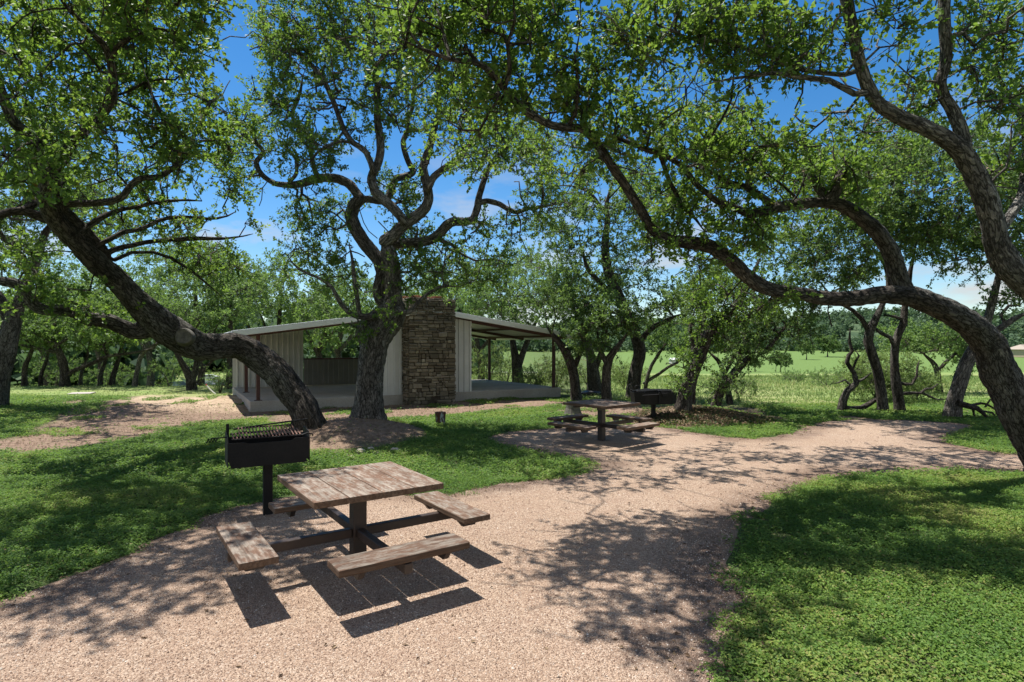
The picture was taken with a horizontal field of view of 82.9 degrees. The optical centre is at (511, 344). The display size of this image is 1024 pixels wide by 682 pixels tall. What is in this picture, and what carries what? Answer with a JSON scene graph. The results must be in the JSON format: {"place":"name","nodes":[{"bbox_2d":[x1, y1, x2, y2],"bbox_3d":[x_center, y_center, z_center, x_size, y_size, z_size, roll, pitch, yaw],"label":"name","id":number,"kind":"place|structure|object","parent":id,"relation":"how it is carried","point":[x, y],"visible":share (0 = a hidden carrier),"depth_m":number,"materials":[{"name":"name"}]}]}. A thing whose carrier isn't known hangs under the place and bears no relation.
{"place":"outdoors","nodes":[
{"label":"outdoors","id":0,"kind":"place"},
{"bbox_2d":[169,380,224,385],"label":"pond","id":1,"kind":"structure","parent":0,"point":[182,383],"depth_m":124.53,"materials":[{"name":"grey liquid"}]},
{"bbox_2d":[11,374,992,406],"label":"meadow grass","id":2,"kind":"structure","parent":0,"point":[973,380],"depth_m":27.03,"materials":[{"name":"green plant"}]},
{"bbox_2d":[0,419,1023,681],"bbox_3d":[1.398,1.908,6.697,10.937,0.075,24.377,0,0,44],"label":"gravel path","id":3,"kind":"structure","parent":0,"point":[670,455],"depth_m":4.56,"materials":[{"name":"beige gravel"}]},
{"bbox_2d":[216,461,489,579],"bbox_3d":[-1.308,1.514,4.926,2.032,0.752,2.032,0,0,-35],"label":"picnic table","id":4,"kind":"object","parent":3,"relation":"on","point":[249,547],"visible":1,"depth_m":4.67,"materials":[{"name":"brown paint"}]},
{"bbox_2d":[547,399,659,440],"bbox_3d":[1.767,1.514,11.448,2.032,0.752,2.032,0,0,-42],"label":"picnic table","id":5,"kind":"object","parent":3,"relation":"on","point":[570,423],"visible":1,"depth_m":11.38,"materials":[{"name":"weathered wood"},{"name":"dark brown painted steel"}]},
{"bbox_2d":[0,349,1023,681],"bbox_3d":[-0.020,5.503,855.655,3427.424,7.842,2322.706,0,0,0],"label":"ground","id":6,"kind":"structure","parent":0,"point":[364,433],"depth_m":11.98,"materials":[{"name":"green plant"}]},
{"bbox_2d":[0,287,72,385],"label":"oak tree","id":7,"kind":"object","parent":6,"relation":"on","point":[24,377],"visible":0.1,"depth_m":27.87,"materials":[{"name":"green plant"}]},
{"bbox_2d":[0,287,85,386],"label":"oak tree","id":8,"kind":"object","parent":6,"relation":"on","point":[40,377],"visible":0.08,"depth_m":28.90,"materials":[{"name":"green plant"}]},
{"bbox_2d":[0,242,95,385],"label":"oak tree","id":9,"kind":"object","parent":6,"relation":"on","point":[74,267],"visible":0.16,"depth_m":39.76,"materials":[{"name":"green plant"}]},
{"bbox_2d":[15,354,89,385],"bbox_3d":[-24.140,1.464,31.138,3.096,2.543,3.456,0,0,0],"label":"shrub","id":10,"kind":"object","parent":6,"relation":"on","point":[75,363],"visible":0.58,"depth_m":30.71,"materials":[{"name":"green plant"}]},
{"bbox_2d":[0,112,145,405],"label":"oak tree","id":11,"kind":"object","parent":6,"relation":"on","point":[10,328],"visible":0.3,"depth_m":16.90,"materials":[{"name":"green plant"}]},
{"bbox_2d":[0,295,158,386],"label":"oak tree","id":12,"kind":"object","parent":6,"relation":"on","point":[65,372],"visible":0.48,"depth_m":26.30,"materials":[{"name":"green plant"}]},
{"bbox_2d":[54,275,109,385],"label":"oak tree","id":13,"kind":"object","parent":6,"relation":"on","point":[80,380],"visible":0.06,"depth_m":29.98,"materials":[{"name":"green plant"}]},
{"bbox_2d":[68,392,95,394],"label":"paving slab","id":14,"kind":"structure","parent":6,"relation":"on","point":[81,393],"depth_m":21.44,"materials":[{"name":"concrete"}]},
{"bbox_2d":[45,258,141,385],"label":"oak tree","id":15,"kind":"object","parent":6,"relation":"on","point":[96,352],"visible":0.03,"depth_m":43.79,"materials":[{"name":"green plant"}]},
{"bbox_2d":[50,288,150,385],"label":"oak tree","id":16,"kind":"object","parent":6,"relation":"on","point":[100,375],"visible":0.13,"depth_m":27.93,"materials":[{"name":"green plant"}]},
{"bbox_2d":[83,360,141,385],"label":"shrub","id":17,"kind":"object","parent":6,"relation":"on","point":[120,373],"visible":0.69,"depth_m":33.06,"materials":[{"name":"green plant"}]},
{"bbox_2d":[71,270,179,385],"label":"oak tree","id":18,"kind":"object","parent":6,"relation":"on","point":[112,378],"visible":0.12,"depth_m":29.36,"materials":[{"name":"green plant"}]},
{"bbox_2d":[82,235,204,385],"bbox_3d":[-23.936,-2.120,38.317,8.728,10.875,7.876,0,0,0],"label":"oak tree","id":19,"kind":"object","parent":6,"relation":"on","point":[157,272],"visible":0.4,"depth_m":37.58,"materials":[{"name":"green plant"}]},
{"bbox_2d":[109,295,206,385],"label":"oak tree","id":20,"kind":"object","parent":6,"relation":"on","point":[137,370],"visible":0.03,"depth_m":26.92,"materials":[{"name":"green plant"}]},
{"bbox_2d":[0,0,326,430],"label":"oak tree","id":21,"kind":"object","parent":6,"relation":"on","point":[46,177],"visible":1,"depth_m":8.58,"materials":[{"name":"green plant"}]},
{"bbox_2d":[139,353,199,385],"bbox_3d":[-18.397,1.386,31.082,3.222,2.030,2.711,0,0,-16],"label":"shrub","id":22,"kind":"object","parent":6,"relation":"on","point":[176,370],"visible":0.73,"depth_m":31.02,"materials":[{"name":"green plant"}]},
{"bbox_2d":[137,227,244,385],"bbox_3d":[-22.015,-2.321,40.627,9.173,11.580,6.185,0,0,34],"label":"oak tree","id":23,"kind":"object","parent":6,"relation":"on","point":[202,364],"visible":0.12,"depth_m":39.78,"materials":[{"name":"green plant"}]},
{"bbox_2d":[160,286,256,389],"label":"oak tree","id":24,"kind":"object","parent":6,"relation":"on","point":[182,310],"visible":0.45,"depth_m":24.03,"materials":[{"name":"green plant"}]},
{"bbox_2d":[202,362,232,393],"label":"shrub","id":25,"kind":"object","parent":6,"relation":"on","point":[218,381],"visible":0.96,"depth_m":22.55,"materials":[{"name":"green plant"}]},
{"bbox_2d":[172,247,274,388],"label":"oak tree","id":26,"kind":"object","parent":6,"relation":"on","point":[236,288],"visible":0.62,"depth_m":24.85,"materials":[{"name":"green plant"}]},
{"bbox_2d":[190,255,288,336],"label":"oak tree","id":27,"kind":"object","parent":6,"relation":"on","point":[270,304],"visible":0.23,"depth_m":32.54,"materials":[{"name":"green plant"}]},
{"bbox_2d":[206,418,313,514],"bbox_3d":[-2.791,1.415,6.446,1.085,1.089,0.415,0,0,-30],"label":"pedestal grill","id":28,"kind":"object","parent":6,"relation":"on","point":[268,451],"visible":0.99,"depth_m":6.41,"materials":[{"name":"black metal"}]},
{"bbox_2d":[234,244,344,334],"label":"oak tree","id":29,"kind":"object","parent":6,"relation":"on","point":[286,298],"visible":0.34,"depth_m":35.50,"materials":[{"name":"green plant"}]},
{"bbox_2d":[276,266,372,357],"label":"oak tree","id":30,"kind":"object","parent":6,"relation":"on","point":[324,338],"visible":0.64,"depth_m":33.13,"materials":[{"name":"green plant"}]},
{"bbox_2d":[301,247,377,357],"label":"oak tree","id":31,"kind":"object","parent":6,"relation":"on","point":[337,352],"visible":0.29,"depth_m":39.84,"materials":[{"name":"green plant"}]},
{"bbox_2d":[362,278,412,313],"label":"oak tree","id":32,"kind":"object","parent":6,"relation":"on","point":[368,303],"visible":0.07,"depth_m":41.08,"materials":[{"name":"green plant"}]},
{"bbox_2d":[226,295,571,411],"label":"pavilion","id":33,"kind":"structure","parent":6,"relation":"on","point":[428,359],"depth_m":18.89,"materials":[{"name":"concrete"}]},
{"bbox_2d":[202,0,601,419],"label":"oak tree","id":34,"kind":"object","parent":6,"relation":"on","point":[378,327],"visible":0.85,"depth_m":12.70,"materials":[{"name":"green plant"}]},
{"bbox_2d":[402,253,495,311],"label":"oak tree","id":35,"kind":"object","parent":6,"relation":"on","point":[426,290],"visible":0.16,"depth_m":35.33,"materials":[{"name":"green plant"}]},
{"bbox_2d":[429,271,520,378],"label":"oak tree","id":36,"kind":"object","parent":6,"relation":"on","point":[477,344],"visible":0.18,"depth_m":32.85,"materials":[{"name":"green plant"}]},
{"bbox_2d":[471,340,511,379],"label":"shrub","id":37,"kind":"object","parent":6,"relation":"on","point":[485,373],"visible":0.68,"depth_m":28.40,"materials":[{"name":"green plant"}]},
{"bbox_2d":[477,347,525,381],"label":"shrub","id":38,"kind":"object","parent":6,"relation":"on","point":[506,369],"visible":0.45,"depth_m":30.02,"materials":[{"name":"green plant"}]},
{"bbox_2d":[450,241,569,382],"bbox_3d":[-0.167,-1.254,27.997,6.273,7.842,5.539,0,0,-36],"label":"oak tree","id":39,"kind":"object","parent":6,"relation":"on","point":[512,315],"visible":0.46,"depth_m":27.40,"materials":[{"name":"green plant"}]},
{"bbox_2d":[0,392,1023,681],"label":"ground cover","id":40,"kind":"object","parent":6,"relation":"on","point":[968,502],"visible":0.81,"depth_m":6.32,"materials":[{"name":"green plant"}]},
{"bbox_2d":[435,411,445,425],"bbox_3d":[-1.660,1.719,13.450,0.262,0.320,0.262,0,0,0],"label":"bucket","id":41,"kind":"object","parent":40,"relation":"on","point":[440,416],"visible":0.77,"depth_m":13.36,"materials":[{"name":"grey metal"}]},
{"bbox_2d":[0,291,1023,386],"bbox_3d":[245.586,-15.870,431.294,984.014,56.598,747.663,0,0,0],"label":"distant wood","id":42,"kind":"object","parent":6,"relation":"on","point":[845,320],"visible":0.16,"depth_m":283.21,"materials":[{"name":"green plant"}]},
{"bbox_2d":[511,358,550,385],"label":"shrub","id":43,"kind":"object","parent":6,"relation":"on","point":[527,376],"visible":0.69,"depth_m":26.41,"materials":[{"name":"green plant"}]},
{"bbox_2d":[531,349,578,391],"bbox_3d":[1.811,1.235,25.076,2.108,2.110,2.126,0,0,0],"label":"shrub","id":44,"kind":"object","parent":6,"relation":"on","point":[564,374],"visible":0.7,"depth_m":24.86,"materials":[{"name":"green plant"}]},
{"bbox_2d":[508,264,615,400],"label":"oak tree","id":45,"kind":"object","parent":6,"relation":"on","point":[566,300],"visible":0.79,"depth_m":19.43,"materials":[{"name":"green plant"}]},
{"bbox_2d":[507,239,632,394],"bbox_3d":[2.343,-0.910,23.094,5.105,6.840,5.323,0,0,0],"label":"oak tree","id":46,"kind":"object","parent":6,"relation":"on","point":[594,383],"visible":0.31,"depth_m":22.81,"materials":[{"name":"green plant"}]},
{"bbox_2d":[564,405,581,414],"bbox_3d":[1.533,1.642,14.619,0.507,0.344,0.526,0,0,0],"label":"tree stump","id":47,"kind":"object","parent":6,"relation":"on","point":[570,409],"visible":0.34,"depth_m":14.44,"materials":[{"name":"grey wood"}]},
{"bbox_2d":[581,390,600,395],"bbox_3d":[3.019,1.865,22.399,0.883,0.200,0.378,0,0,0],"label":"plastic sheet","id":48,"kind":"object","parent":6,"relation":"on","point":[589,392],"visible":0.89,"depth_m":22.26,"materials":[{"name":"black plastic"}]},
{"bbox_2d":[563,349,622,387],"bbox_3d":[3.496,1.194,26.156,2.943,2.088,2.607,0,0,31],"label":"shrub","id":49,"kind":"object","parent":6,"relation":"on","point":[583,372],"visible":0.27,"depth_m":25.95,"materials":[{"name":"green plant"}]},
{"bbox_2d":[515,151,695,398],"bbox_3d":[3.609,-2.442,20.440,7.237,9.727,4.884,0,0,0],"label":"oak tree","id":50,"kind":"object","parent":6,"relation":"on","point":[605,244],"visible":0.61,"depth_m":20.24,"materials":[{"name":"green plant"}]},
{"bbox_2d":[562,277,661,399],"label":"oak tree","id":51,"kind":"object","parent":6,"relation":"on","point":[622,316],"visible":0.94,"depth_m":18.47,"materials":[{"name":"green plant"}]},
{"bbox_2d":[611,354,652,389],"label":"shrub","id":52,"kind":"object","parent":6,"relation":"on","point":[623,377],"visible":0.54,"depth_m":26.69,"materials":[{"name":"green plant"}]},
{"bbox_2d":[628,384,678,416],"bbox_3d":[3.463,1.464,14.179,1.128,0.992,0.762,0,0,-8],"label":"double grill","id":53,"kind":"object","parent":6,"relation":"on","point":[653,398],"visible":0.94,"depth_m":13.90,"materials":[{"name":"black metal"}]},
{"bbox_2d":[640,301,698,388],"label":"oak tree","id":54,"kind":"object","parent":6,"relation":"on","point":[655,337],"visible":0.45,"depth_m":24.72,"materials":[{"name":"green plant"}]},
{"bbox_2d":[335,0,1023,465],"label":"oak tree","id":55,"kind":"object","parent":6,"relation":"on","point":[721,152],"visible":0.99,"depth_m":7.08,"materials":[{"name":"green plant"}]},
{"bbox_2d":[650,251,753,404],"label":"oak tree","id":56,"kind":"object","parent":6,"relation":"on","point":[677,293],"visible":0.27,"depth_m":17.42,"materials":[{"name":"green plant"}]},
{"bbox_2d":[619,404,790,426],"bbox_3d":[4.607,1.739,14.440,4.054,0.416,2.590,0,0,0],"label":"bank vine","id":57,"kind":"object","parent":6,"relation":"on","point":[744,418],"visible":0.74,"depth_m":14.08,"materials":[{"name":"green plant"}]},
{"bbox_2d":[685,319,776,404],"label":"oak tree","id":58,"kind":"object","parent":6,"relation":"on","point":[729,399],"visible":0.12,"depth_m":18.43,"materials":[{"name":"green plant"}]},
{"bbox_2d":[662,256,805,412],"bbox_3d":[5.609,-0.084,14.524,3.828,4.540,2.698,0,0,0],"label":"oak tree","id":59,"kind":"object","parent":6,"relation":"on","point":[721,321],"visible":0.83,"depth_m":14.45,"materials":[{"name":"green plant"}]},
{"bbox_2d":[718,374,768,395],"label":"shrub","id":60,"kind":"object","parent":6,"relation":"on","point":[753,383],"visible":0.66,"depth_m":21.80,"materials":[{"name":"green plant"}]},
{"bbox_2d":[750,358,765,371],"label":"tree","id":61,"kind":"object","parent":6,"relation":"on","point":[760,364],"visible":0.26,"depth_m":111.33,"materials":[{"name":"green plant"}]},
{"bbox_2d":[695,279,840,406],"bbox_3d":[6.965,0.245,16.201,4.064,4.330,2.461,0,0,-27],"label":"oak tree","id":62,"kind":"object","parent":6,"relation":"on","point":[725,380],"visible":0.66,"depth_m":16.04,"materials":[{"name":"green plant"}]},
{"bbox_2d":[768,351,793,370],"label":"tree","id":63,"kind":"object","parent":6,"relation":"on","point":[787,359],"visible":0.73,"depth_m":107.41,"materials":[{"name":"green plant"}]},
{"bbox_2d":[771,367,813,382],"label":"shrub","id":64,"kind":"object","parent":6,"relation":"on","point":[799,377],"visible":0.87,"depth_m":35.93,"materials":[{"name":"green plant"}]},
{"bbox_2d":[573,0,1023,299],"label":"oak tree","id":65,"kind":"object","parent":6,"relation":"on","point":[1005,259],"visible":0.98,"depth_m":6.10,"materials":[{"name":"green plant"}]},
{"bbox_2d":[794,340,817,359],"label":"tree","id":66,"kind":"object","parent":6,"relation":"on","point":[807,349],"visible":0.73,"depth_m":189.21,"materials":[{"name":"green plant"}]},
{"bbox_2d":[812,331,841,356],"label":"tree","id":67,"kind":"object","parent":6,"relation":"on","point":[827,342],"visible":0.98,"depth_m":214.08,"materials":[{"name":"green plant"}]},
{"bbox_2d":[806,366,849,386],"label":"shrub","id":68,"kind":"object","parent":6,"relation":"on","point":[818,374],"visible":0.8,"depth_m":30.95,"materials":[{"name":"green plant"}]},
{"bbox_2d":[740,131,929,411],"bbox_3d":[8.367,-1.669,14.593,5.050,8.166,5.558,0,0,0],"label":"oak tree","id":69,"kind":"object","parent":6,"relation":"on","point":[820,244],"visible":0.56,"depth_m":14.98,"materials":[{"name":"green plant"}]},
{"bbox_2d":[832,328,875,409],"bbox_3d":[10.063,0.965,16.800,1.594,2.904,0.280,0,0,0],"label":"dead branch","id":70,"kind":"object","parent":6,"relation":"on","point":[844,397],"visible":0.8,"depth_m":16.77,"materials":[{"name":"brown wood"}]},
{"bbox_2d":[823,339,940,402],"bbox_3d":[12.277,0.969,19.571,3.043,2.359,3.285,0,0,-22],"label":"shrub","id":71,"kind":"object","parent":6,"relation":"on","point":[868,384],"visible":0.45,"depth_m":19.23,"materials":[{"name":"green plant"}]},
{"bbox_2d":[887,363,950,400],"bbox_3d":[13.976,1.317,19.959,2.158,1.372,2.124,0,0,45],"label":"shrub","id":72,"kind":"object","parent":6,"relation":"on","point":[927,384],"visible":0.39,"depth_m":19.52,"materials":[{"name":"green plant"}]},
{"bbox_2d":[873,295,981,392],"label":"oak tree","id":73,"kind":"object","parent":6,"relation":"on","point":[949,339],"visible":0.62,"depth_m":23.20,"materials":[{"name":"green plant"}]},
{"bbox_2d":[832,93,1023,410],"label":"oak tree","id":74,"kind":"object","parent":6,"relation":"on","point":[914,240],"visible":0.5,"depth_m":14.25,"materials":[{"name":"green plant"}]},
{"bbox_2d":[916,111,1023,417],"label":"oak tree","id":75,"kind":"object","parent":6,"relation":"on","point":[960,380],"visible":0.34,"depth_m":14.71,"materials":[{"name":"green plant"}]},
{"bbox_2d":[955,399,995,417],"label":"fallen branch","id":76,"kind":"object","parent":6,"relation":"on","point":[973,407],"visible":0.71,"depth_m":14.97,"materials":[{"name":"brown wood"}]},
{"bbox_2d":[0,0,1023,325],"label":"sky","id":77,"kind":"structure","parent":0,"point":[449,198],"materials":[{"name":"blue"}]},
{"bbox_2d":[622,316,1023,348],"bbox_3d":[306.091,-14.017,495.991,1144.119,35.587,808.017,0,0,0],"label":"hills","id":78,"kind":"structure","parent":0,"point":[854,331],"depth_m":428.25,"materials":[{"name":"green plant"}]},
{"bbox_2d":[1010,344,1023,356],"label":"house","id":79,"kind":"structure","parent":0,"point":[1017,350],"depth_m":212.08,"materials":[{"name":"white"}]}
]}

